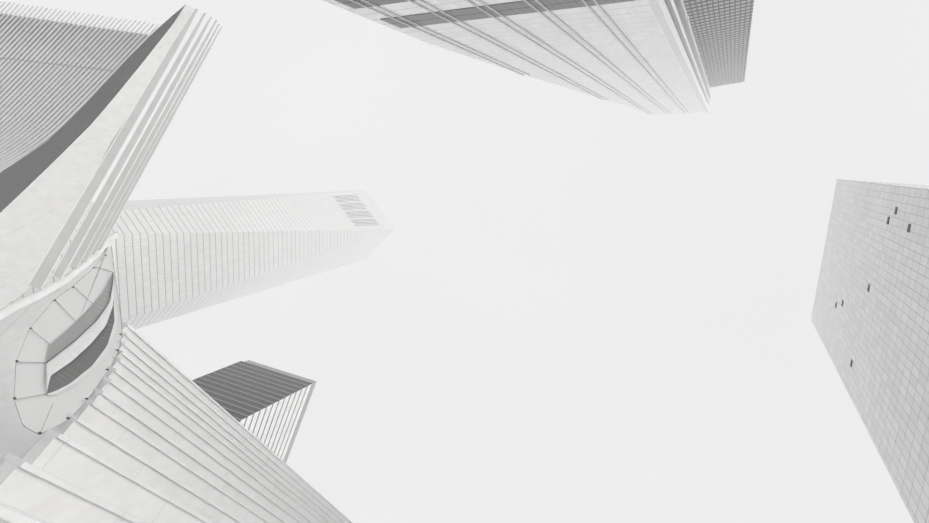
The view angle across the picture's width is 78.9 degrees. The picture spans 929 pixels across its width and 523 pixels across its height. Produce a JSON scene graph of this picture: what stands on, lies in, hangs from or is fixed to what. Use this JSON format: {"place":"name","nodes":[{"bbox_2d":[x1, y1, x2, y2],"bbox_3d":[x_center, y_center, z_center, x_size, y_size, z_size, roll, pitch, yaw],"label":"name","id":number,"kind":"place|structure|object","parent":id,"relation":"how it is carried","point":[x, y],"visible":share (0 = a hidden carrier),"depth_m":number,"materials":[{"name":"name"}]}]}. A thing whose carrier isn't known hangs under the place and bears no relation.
{"place":"outdoors","nodes":[
{"label":"outdoors","id":0,"kind":"place"},
{"bbox_2d":[0,232,119,465],"bbox_3d":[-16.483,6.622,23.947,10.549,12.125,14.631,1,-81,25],"label":"oculus spine","id":1,"kind":"object","parent":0,"point":[18,319],"visible":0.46,"depth_m":25.26},
{"bbox_2d":[13,246,121,434],"bbox_3d":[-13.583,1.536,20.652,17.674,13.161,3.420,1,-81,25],"label":"oculus eye glazing","id":2,"kind":"structure","parent":1,"relation":"attached to","point":[65,359],"depth_m":18.88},
{"bbox_2d":[0,4,193,308],"bbox_3d":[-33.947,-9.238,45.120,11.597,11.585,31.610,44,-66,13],"label":"oculus end rib girder","id":3,"kind":"object","parent":1,"relation":"attached to","point":[43,186],"visible":0.83,"depth_m":44.58,"materials":[{"name":"white paint"}]},
{"bbox_2d":[28,8,221,288],"bbox_3d":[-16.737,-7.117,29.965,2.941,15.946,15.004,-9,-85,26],"label":"oculus wing ribs","id":4,"kind":"structure","parent":1,"relation":"attached to","point":[95,237],"depth_m":28.31,"materials":[{"name":"white paint"}]},
{"bbox_2d":[0,1,159,172],"bbox_3d":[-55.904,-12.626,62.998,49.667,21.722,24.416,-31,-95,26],"label":"oculus ribs","id":5,"kind":"object","parent":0,"point":[55,76],"visible":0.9,"depth_m":62.66,"materials":[{"name":"white paint"}]},
{"bbox_2d":[0,0,928,522],"label":"sky","id":6,"kind":"structure","parent":0,"point":[576,307],"materials":[{"name":"white"}]},
{"bbox_2d":[811,179,928,522],"bbox_3d":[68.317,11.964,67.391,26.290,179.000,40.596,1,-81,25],"label":"skyscraper","id":7,"kind":"structure","parent":0,"point":[870,317],"depth_m":89.52,"materials":[{"name":"white glass"}]},
{"label":"ground","id":8,"kind":"structure","parent":0,"visible":0},
{"bbox_2d":[0,322,352,522],"bbox_3d":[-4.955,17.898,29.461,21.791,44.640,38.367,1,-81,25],"label":"oculus ribs","id":9,"kind":"object","parent":8,"relation":"on","point":[147,432],"visible":0.96,"depth_m":17.52,"materials":[{"name":"white metal"}]},
{"bbox_2d":[0,190,394,328],"bbox_3d":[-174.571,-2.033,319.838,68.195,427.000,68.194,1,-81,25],"label":"one world trade","id":10,"kind":"structure","parent":8,"relation":"on","point":[177,257],"depth_m":331.32,"materials":[{"name":"white glass"}]},
{"bbox_2d":[192,360,316,462],"bbox_3d":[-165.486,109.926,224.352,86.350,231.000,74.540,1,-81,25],"label":"skyscraper","id":11,"kind":"structure","parent":8,"relation":"on","point":[265,405],"depth_m":291.77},
{"bbox_2d":[323,0,753,114],"bbox_3d":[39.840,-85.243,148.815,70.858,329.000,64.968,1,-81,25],"label":"skyscraper","id":12,"kind":"structure","parent":8,"relation":"on","point":[652,57],"depth_m":136.58,"materials":[{"name":"white glass"}]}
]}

